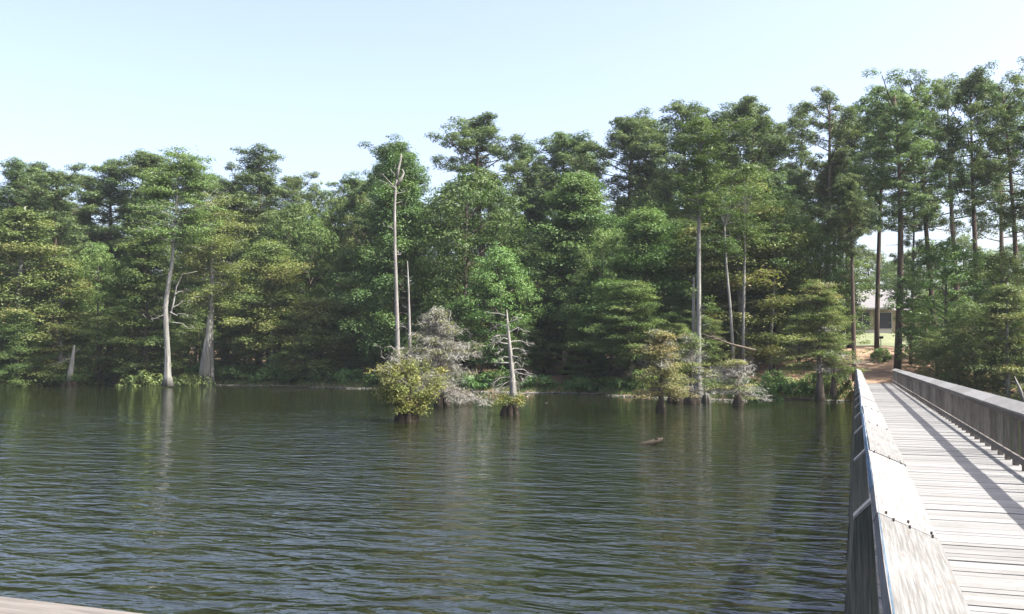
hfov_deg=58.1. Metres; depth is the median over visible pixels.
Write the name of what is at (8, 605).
pier landing
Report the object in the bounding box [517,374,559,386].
shrub
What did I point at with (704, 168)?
pine tree
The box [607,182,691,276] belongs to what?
broadleaf tree
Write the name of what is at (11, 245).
cypress tree
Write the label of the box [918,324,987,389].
broadleaf tree
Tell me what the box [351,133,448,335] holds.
pine tree
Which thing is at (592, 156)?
pine tree
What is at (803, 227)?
broadleaf tree
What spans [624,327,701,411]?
cypress tree
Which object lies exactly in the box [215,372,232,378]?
shrub
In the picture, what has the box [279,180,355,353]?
broadleaf tree
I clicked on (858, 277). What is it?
broadleaf tree
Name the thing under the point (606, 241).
broadleaf tree
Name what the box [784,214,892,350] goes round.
broadleaf tree
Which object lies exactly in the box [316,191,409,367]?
broadleaf tree
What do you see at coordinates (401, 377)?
shrub
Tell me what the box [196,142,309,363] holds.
pine tree
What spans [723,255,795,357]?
broadleaf tree
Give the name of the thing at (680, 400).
stump
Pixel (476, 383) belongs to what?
shrub
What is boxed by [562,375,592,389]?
shrub
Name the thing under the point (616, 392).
shore grass
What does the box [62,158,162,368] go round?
pine tree
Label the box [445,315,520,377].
broadleaf tree
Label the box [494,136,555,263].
pine tree
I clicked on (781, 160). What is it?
pine tree
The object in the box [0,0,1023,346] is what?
sky
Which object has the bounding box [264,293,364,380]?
cypress tree
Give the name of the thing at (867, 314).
window
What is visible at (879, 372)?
dirt path
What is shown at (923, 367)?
broadleaf tree
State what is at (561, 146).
pine tree
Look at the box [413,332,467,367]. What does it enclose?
broadleaf tree
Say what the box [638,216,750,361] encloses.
cypress tree
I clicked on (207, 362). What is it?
cypress tree
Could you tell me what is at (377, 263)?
broadleaf tree
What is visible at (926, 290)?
broadleaf tree
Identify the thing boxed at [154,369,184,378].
shrub
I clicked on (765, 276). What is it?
cypress tree
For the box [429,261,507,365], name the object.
broadleaf tree
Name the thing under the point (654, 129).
pine tree
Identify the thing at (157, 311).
broadleaf tree
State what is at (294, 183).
pine tree
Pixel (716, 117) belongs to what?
pine tree
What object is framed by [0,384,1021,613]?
lake water
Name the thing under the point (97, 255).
broadleaf tree
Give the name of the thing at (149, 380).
shrub
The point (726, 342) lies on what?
fallen tree
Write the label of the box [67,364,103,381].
shrub
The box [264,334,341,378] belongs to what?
broadleaf tree
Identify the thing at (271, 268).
cypress tree
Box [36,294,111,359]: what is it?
broadleaf tree
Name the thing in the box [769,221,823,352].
broadleaf tree
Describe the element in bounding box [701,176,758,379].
pine tree
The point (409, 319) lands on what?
dead tree
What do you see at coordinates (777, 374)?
shrub
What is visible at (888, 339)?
lawn
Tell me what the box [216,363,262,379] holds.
shrub
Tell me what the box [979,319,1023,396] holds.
broadleaf tree
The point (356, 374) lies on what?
shrub
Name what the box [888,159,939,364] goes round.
pine tree
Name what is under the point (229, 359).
cypress tree
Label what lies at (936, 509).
footbridge
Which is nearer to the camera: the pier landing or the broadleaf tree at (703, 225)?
the pier landing
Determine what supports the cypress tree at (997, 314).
on the ground at (763, 365)
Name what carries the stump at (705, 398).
in the lake water
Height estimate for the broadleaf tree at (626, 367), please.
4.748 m
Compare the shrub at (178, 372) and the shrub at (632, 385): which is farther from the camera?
the shrub at (178, 372)
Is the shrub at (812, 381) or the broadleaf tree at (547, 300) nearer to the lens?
the shrub at (812, 381)
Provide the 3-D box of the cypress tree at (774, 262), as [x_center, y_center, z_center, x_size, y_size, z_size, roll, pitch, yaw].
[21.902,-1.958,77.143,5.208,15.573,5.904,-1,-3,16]
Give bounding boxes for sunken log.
[222,383,254,384]
[271,382,326,386]
[578,391,612,394]
[771,395,813,399]
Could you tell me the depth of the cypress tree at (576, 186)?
86.56 m
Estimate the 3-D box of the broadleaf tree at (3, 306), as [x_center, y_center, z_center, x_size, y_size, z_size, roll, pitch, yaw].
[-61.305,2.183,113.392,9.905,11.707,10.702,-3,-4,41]
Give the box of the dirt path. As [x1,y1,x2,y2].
[839,346,893,390]
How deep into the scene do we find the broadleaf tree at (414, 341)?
86.50 m
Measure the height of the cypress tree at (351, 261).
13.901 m
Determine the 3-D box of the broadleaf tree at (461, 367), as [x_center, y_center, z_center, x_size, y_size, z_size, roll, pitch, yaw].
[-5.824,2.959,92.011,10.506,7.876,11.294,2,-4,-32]
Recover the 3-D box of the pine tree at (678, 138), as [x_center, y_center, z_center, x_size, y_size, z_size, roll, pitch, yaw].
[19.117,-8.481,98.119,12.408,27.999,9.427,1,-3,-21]
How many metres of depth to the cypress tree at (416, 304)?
92.54 m
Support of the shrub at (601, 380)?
on the ground at (763, 365)
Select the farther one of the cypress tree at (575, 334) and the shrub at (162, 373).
the shrub at (162, 373)
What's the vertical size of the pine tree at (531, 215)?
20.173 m
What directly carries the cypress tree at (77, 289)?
on the ground at (763, 365)
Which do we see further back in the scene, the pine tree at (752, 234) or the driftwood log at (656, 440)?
the pine tree at (752, 234)
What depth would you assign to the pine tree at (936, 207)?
80.74 m
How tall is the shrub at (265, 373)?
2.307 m
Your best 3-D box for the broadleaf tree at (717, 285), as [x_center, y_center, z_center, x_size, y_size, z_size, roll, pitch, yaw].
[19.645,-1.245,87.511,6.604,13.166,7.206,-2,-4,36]
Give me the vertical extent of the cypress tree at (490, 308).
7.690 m
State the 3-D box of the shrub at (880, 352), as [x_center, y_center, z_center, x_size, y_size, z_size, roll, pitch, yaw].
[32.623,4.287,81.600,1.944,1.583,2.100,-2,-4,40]
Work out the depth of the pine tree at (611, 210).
119.57 m
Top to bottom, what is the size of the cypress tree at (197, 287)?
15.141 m
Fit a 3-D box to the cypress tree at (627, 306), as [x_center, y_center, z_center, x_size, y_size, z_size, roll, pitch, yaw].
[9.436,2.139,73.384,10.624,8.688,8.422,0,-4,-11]
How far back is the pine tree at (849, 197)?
69.60 m
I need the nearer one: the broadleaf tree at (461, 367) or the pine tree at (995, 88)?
the pine tree at (995, 88)
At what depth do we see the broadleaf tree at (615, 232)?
90.66 m
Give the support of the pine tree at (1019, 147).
on the ground at (763, 365)
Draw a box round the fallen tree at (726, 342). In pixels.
[701,333,755,350]
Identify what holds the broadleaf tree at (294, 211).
on the ground at (763, 365)
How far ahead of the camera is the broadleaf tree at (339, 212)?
114.00 m
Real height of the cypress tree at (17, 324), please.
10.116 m
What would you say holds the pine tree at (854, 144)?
on the ground at (763, 365)
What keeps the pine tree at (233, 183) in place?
on the ground at (763, 365)
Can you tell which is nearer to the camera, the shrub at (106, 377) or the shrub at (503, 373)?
the shrub at (503, 373)
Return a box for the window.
[855,312,869,327]
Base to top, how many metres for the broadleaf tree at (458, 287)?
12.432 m
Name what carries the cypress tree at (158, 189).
on the ground at (763, 365)
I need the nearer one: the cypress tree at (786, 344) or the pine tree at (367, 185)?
the cypress tree at (786, 344)
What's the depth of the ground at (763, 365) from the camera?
84.03 m
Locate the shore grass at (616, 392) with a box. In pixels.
[1,377,851,399]
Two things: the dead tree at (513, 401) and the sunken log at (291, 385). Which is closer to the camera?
the dead tree at (513, 401)
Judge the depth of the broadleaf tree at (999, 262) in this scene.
69.83 m
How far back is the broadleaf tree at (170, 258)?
129.75 m
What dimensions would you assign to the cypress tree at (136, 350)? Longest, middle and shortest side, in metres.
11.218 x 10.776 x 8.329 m
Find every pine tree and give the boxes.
[0,156,60,363]
[2,161,73,361]
[2,162,109,345]
[50,195,93,257]
[57,171,130,362]
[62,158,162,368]
[106,148,184,357]
[108,206,171,351]
[162,164,222,364]
[185,176,263,359]
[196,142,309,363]
[207,161,277,364]
[262,171,319,358]
[319,170,372,251]
[346,160,429,364]
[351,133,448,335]
[405,211,448,260]
[424,111,548,351]
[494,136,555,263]
[507,191,550,345]
[510,130,600,361]
[559,141,615,258]
[562,114,669,242]
[604,106,673,215]
[606,201,621,216]
[636,99,734,226]
[653,167,690,220]
[682,102,744,349]
[702,95,815,356]
[733,121,809,219]
[747,170,813,368]
[767,166,835,360]
[772,100,831,352]
[779,85,884,347]
[798,153,872,345]
[803,112,897,347]
[811,172,889,381]
[841,89,914,356]
[850,68,966,360]
[851,67,996,369]
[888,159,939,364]
[906,60,1023,371]
[912,75,1000,342]
[952,56,1023,376]
[958,83,1023,284]
[965,70,1023,239]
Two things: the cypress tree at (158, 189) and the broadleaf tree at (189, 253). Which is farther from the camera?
the broadleaf tree at (189, 253)
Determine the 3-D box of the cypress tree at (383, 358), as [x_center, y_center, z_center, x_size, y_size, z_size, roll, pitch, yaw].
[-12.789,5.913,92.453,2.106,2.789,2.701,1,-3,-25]
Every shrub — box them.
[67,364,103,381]
[76,369,126,383]
[100,366,138,378]
[115,369,163,385]
[118,366,163,376]
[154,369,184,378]
[163,367,199,379]
[172,371,215,385]
[184,361,219,376]
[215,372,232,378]
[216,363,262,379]
[247,360,287,380]
[276,367,305,382]
[307,367,341,382]
[332,367,366,383]
[363,367,392,384]
[366,349,450,421]
[425,369,463,384]
[456,372,493,389]
[481,367,519,386]
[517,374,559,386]
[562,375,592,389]
[568,376,605,391]
[593,375,626,385]
[606,376,640,388]
[627,369,659,387]
[636,373,685,390]
[702,376,733,390]
[732,377,777,391]
[747,372,783,400]
[761,368,795,391]
[773,375,812,394]
[797,369,830,392]
[823,374,853,392]
[869,347,891,362]
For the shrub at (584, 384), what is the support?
on the ground at (763, 365)
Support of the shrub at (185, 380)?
on the ground at (763, 365)
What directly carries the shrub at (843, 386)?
on the ground at (763, 365)
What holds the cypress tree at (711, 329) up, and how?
on the ground at (763, 365)
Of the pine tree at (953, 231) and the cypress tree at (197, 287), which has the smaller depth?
the pine tree at (953, 231)
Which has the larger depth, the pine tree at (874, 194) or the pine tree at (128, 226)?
the pine tree at (128, 226)
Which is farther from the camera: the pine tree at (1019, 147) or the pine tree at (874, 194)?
the pine tree at (874, 194)
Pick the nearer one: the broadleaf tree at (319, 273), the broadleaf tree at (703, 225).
the broadleaf tree at (703, 225)
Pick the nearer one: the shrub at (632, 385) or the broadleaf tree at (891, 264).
the shrub at (632, 385)
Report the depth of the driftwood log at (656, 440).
30.92 m
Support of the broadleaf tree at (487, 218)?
on the ground at (763, 365)
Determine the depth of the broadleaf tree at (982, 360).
67.03 m
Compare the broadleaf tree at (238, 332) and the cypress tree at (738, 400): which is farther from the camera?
the broadleaf tree at (238, 332)
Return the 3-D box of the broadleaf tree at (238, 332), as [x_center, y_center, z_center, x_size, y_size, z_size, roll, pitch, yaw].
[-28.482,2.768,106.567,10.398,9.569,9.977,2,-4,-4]
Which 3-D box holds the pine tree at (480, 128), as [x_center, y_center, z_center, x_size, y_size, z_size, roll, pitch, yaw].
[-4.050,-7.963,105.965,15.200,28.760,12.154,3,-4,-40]
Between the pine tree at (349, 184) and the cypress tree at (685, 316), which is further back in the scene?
the pine tree at (349, 184)
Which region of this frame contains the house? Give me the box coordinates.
[840,289,921,333]
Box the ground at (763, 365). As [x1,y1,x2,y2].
[1,346,1017,399]
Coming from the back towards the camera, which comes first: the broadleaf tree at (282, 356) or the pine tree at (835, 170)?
the broadleaf tree at (282, 356)
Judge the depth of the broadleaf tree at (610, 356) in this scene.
85.79 m
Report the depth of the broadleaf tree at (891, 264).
146.85 m
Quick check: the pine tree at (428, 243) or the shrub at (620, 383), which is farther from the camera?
the pine tree at (428, 243)
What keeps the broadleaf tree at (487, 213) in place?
on the ground at (763, 365)
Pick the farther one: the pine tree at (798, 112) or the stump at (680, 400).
the pine tree at (798, 112)
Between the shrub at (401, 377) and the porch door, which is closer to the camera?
the shrub at (401, 377)
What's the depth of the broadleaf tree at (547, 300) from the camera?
87.53 m
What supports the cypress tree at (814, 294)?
on the ground at (763, 365)
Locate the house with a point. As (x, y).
(886, 315)
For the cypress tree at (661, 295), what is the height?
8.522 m
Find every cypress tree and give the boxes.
[0,206,105,386]
[0,256,128,385]
[0,308,67,386]
[80,227,203,383]
[86,285,142,365]
[114,145,230,386]
[159,191,263,384]
[159,253,246,341]
[211,238,320,376]
[214,329,243,367]
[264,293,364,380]
[289,283,334,367]
[297,245,391,367]
[316,276,383,369]
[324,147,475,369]
[337,333,366,375]
[374,352,388,376]
[392,305,507,406]
[405,299,454,368]
[473,299,531,370]
[503,169,625,374]
[514,302,566,371]
[526,349,549,376]
[549,319,601,379]
[560,279,686,386]
[562,205,717,369]
[611,276,679,369]
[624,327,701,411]
[637,288,728,376]
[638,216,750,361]
[657,331,725,395]
[659,323,701,376]
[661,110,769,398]
[663,173,820,369]
[680,316,736,379]
[683,223,801,364]
[699,357,770,405]
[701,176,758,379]
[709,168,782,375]
[746,241,818,361]
[748,195,805,372]
[767,279,876,400]
[809,326,854,399]
[944,282,1023,400]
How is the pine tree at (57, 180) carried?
on the ground at (763, 365)
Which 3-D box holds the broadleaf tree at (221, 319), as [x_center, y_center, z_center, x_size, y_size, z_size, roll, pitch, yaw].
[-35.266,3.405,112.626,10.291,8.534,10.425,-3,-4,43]
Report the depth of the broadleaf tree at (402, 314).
94.83 m
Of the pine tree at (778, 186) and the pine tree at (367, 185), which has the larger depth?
the pine tree at (367, 185)
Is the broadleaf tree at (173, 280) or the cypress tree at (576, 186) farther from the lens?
the broadleaf tree at (173, 280)
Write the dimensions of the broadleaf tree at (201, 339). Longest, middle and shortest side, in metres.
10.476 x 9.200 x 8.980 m
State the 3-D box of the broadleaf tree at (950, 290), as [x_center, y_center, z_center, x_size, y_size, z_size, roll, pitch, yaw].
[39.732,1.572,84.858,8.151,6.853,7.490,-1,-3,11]
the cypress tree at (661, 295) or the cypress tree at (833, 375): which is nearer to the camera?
the cypress tree at (833, 375)
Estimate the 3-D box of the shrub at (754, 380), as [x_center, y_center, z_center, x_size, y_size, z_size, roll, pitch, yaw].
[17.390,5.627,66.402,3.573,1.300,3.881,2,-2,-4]
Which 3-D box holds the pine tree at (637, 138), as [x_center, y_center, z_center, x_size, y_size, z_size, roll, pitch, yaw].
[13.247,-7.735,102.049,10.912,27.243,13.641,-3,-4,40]
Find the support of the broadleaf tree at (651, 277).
on the ground at (763, 365)
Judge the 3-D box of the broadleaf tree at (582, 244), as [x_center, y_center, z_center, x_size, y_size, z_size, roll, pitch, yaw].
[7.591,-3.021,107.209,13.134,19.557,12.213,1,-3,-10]
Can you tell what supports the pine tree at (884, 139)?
on the ground at (763, 365)
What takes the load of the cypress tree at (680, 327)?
on the ground at (763, 365)
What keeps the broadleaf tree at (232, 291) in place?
on the ground at (763, 365)
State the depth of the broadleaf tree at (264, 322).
114.27 m
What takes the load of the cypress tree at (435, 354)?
in the lake water
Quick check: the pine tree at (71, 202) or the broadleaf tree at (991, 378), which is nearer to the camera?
the broadleaf tree at (991, 378)
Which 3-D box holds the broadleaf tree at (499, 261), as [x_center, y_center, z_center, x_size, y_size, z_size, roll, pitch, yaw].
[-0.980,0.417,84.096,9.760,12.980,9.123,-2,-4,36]
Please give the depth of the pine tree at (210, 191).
122.47 m
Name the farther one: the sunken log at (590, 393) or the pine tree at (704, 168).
the sunken log at (590, 393)
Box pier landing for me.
[0,596,141,613]
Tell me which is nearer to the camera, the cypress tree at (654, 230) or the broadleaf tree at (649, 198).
the cypress tree at (654, 230)
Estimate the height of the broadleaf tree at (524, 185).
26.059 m
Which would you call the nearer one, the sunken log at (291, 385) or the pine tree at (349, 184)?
the sunken log at (291, 385)
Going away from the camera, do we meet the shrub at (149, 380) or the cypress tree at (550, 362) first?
the cypress tree at (550, 362)
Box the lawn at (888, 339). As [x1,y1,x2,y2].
[814,329,943,347]
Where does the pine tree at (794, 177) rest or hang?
on the ground at (763, 365)
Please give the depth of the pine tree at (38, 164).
117.82 m
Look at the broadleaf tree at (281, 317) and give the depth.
101.10 m
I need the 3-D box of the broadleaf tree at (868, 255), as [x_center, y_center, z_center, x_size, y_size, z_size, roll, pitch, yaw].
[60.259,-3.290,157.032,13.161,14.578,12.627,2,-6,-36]
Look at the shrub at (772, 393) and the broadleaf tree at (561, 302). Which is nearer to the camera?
the shrub at (772, 393)
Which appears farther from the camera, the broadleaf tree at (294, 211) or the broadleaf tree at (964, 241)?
the broadleaf tree at (964, 241)
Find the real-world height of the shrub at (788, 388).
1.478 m
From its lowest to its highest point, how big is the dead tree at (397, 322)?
15.779 m
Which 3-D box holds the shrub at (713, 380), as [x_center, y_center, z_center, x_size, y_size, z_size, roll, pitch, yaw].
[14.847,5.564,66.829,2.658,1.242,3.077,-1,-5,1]
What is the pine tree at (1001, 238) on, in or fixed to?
on the ground at (763, 365)
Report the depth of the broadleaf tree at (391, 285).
106.34 m
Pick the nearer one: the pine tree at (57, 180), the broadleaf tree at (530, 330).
the broadleaf tree at (530, 330)
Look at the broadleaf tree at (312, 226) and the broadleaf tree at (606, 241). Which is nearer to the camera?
the broadleaf tree at (606, 241)
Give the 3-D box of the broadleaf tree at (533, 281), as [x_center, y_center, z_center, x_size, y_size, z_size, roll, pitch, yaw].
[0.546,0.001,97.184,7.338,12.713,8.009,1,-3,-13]
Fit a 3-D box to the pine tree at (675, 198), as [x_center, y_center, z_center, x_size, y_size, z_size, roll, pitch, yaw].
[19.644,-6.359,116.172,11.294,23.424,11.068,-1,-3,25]
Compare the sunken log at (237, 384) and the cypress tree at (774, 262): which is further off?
the sunken log at (237, 384)
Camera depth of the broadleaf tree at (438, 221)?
128.75 m
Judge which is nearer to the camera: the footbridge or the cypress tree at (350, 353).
the footbridge
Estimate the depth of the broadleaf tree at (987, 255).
129.64 m
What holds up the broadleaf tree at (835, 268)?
on the ground at (763, 365)
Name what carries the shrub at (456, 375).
on the ground at (763, 365)
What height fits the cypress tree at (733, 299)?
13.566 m
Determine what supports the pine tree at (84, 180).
on the ground at (763, 365)
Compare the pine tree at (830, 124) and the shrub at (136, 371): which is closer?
the pine tree at (830, 124)
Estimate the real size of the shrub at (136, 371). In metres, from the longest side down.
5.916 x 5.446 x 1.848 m
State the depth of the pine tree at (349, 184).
115.55 m
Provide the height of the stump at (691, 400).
1.420 m
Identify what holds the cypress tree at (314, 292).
on the ground at (763, 365)
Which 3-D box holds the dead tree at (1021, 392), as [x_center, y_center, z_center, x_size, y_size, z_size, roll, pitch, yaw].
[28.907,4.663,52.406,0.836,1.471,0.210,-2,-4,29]
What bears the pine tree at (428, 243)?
on the ground at (763, 365)
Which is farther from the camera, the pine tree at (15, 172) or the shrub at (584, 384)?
the pine tree at (15, 172)
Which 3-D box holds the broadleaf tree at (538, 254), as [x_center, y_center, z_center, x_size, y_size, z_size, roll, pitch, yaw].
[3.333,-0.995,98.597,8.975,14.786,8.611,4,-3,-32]
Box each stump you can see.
[666,393,684,402]
[683,393,700,403]
[701,392,711,402]
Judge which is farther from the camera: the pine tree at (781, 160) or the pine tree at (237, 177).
the pine tree at (237, 177)
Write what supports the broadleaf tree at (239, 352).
on the ground at (763, 365)
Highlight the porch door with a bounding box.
[880,312,891,328]
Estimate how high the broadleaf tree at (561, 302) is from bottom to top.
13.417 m
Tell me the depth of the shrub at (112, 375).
103.21 m
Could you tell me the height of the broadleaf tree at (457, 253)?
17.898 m
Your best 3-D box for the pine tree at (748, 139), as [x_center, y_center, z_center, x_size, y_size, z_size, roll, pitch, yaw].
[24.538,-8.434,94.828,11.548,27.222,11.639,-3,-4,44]
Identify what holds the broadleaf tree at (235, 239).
on the ground at (763, 365)
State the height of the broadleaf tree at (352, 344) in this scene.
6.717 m
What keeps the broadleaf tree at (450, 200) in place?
on the ground at (763, 365)
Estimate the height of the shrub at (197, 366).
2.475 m
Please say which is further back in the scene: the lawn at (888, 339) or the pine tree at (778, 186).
the lawn at (888, 339)
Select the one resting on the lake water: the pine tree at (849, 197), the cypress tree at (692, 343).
the cypress tree at (692, 343)
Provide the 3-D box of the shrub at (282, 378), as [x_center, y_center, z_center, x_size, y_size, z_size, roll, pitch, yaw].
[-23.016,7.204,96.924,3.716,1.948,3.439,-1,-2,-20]
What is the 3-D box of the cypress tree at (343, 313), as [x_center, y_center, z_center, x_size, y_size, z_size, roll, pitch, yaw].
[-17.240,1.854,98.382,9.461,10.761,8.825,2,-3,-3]
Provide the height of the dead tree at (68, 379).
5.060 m
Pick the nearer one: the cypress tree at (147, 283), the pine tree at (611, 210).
the cypress tree at (147, 283)
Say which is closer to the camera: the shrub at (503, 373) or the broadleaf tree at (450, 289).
the shrub at (503, 373)
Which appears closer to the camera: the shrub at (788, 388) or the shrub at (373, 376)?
the shrub at (788, 388)
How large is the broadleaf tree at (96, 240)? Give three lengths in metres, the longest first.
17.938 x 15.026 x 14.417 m
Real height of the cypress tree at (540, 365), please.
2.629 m
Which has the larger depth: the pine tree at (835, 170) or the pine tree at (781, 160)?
the pine tree at (781, 160)
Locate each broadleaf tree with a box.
[0,282,50,348]
[25,240,134,383]
[26,294,92,365]
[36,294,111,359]
[49,234,159,366]
[99,282,204,366]
[115,271,183,354]
[133,261,216,361]
[136,232,202,335]
[157,303,225,368]
[163,320,232,369]
[175,233,233,302]
[181,301,255,363]
[194,203,266,358]
[215,238,254,364]
[218,295,300,365]
[225,324,286,374]
[231,268,308,365]
[238,195,334,356]
[255,215,358,371]
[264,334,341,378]
[265,291,328,357]
[271,345,297,372]
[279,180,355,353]
[297,251,377,364]
[298,185,366,362]
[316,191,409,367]
[332,316,406,372]
[353,288,425,369]
[365,256,426,332]
[392,334,454,373]
[399,163,549,374]
[404,298,490,372]
[405,258,476,330]
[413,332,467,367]
[416,224,509,350]
[424,201,455,254]
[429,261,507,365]
[440,240,556,378]
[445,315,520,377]
[455,203,546,313]
[456,170,521,337]
[484,248,549,329]
[486,318,548,379]
[490,172,566,305]
[507,229,583,365]
[527,203,616,359]
[527,272,608,347]
[530,238,618,363]
[551,228,665,378]
[569,272,620,369]
[589,222,637,366]
[605,231,722,367]
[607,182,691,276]
[614,325,668,375]
[672,201,724,321]
[701,240,746,359]
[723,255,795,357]
[756,204,846,364]
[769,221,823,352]
[779,226,864,363]
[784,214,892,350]
[837,246,896,292]
[837,269,873,287]
[863,236,1022,375]
[865,260,925,294]
[885,239,959,313]
[888,289,949,362]
[899,328,965,382]
[903,287,973,338]
[914,233,989,321]
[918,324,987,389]
[924,298,1017,395]
[939,248,1023,302]
[944,246,1023,390]
[949,333,1023,392]
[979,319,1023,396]
[984,239,1023,299]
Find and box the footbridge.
[844,368,1023,613]
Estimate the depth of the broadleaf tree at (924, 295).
82.20 m
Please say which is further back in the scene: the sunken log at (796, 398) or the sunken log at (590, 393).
the sunken log at (590, 393)
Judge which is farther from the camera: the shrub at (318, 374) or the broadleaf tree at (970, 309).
the shrub at (318, 374)
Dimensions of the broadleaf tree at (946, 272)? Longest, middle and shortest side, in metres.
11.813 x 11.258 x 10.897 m
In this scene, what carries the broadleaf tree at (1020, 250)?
on the ground at (763, 365)
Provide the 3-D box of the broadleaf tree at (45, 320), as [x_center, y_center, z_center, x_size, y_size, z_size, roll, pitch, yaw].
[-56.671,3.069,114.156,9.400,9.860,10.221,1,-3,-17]
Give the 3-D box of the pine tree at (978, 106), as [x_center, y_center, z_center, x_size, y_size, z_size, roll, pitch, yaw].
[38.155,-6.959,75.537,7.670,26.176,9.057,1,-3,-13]
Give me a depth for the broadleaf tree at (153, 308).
122.80 m
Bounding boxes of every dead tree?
[51,345,92,385]
[371,153,407,403]
[402,261,412,401]
[485,310,535,415]
[1012,376,1023,401]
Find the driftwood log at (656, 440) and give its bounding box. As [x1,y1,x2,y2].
[640,438,662,443]
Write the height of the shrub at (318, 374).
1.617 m
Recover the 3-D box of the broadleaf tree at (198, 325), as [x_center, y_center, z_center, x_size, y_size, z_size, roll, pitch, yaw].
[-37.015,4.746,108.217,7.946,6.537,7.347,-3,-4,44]
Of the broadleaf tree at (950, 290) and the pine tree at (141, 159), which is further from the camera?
the pine tree at (141, 159)
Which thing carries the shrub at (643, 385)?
on the ground at (763, 365)

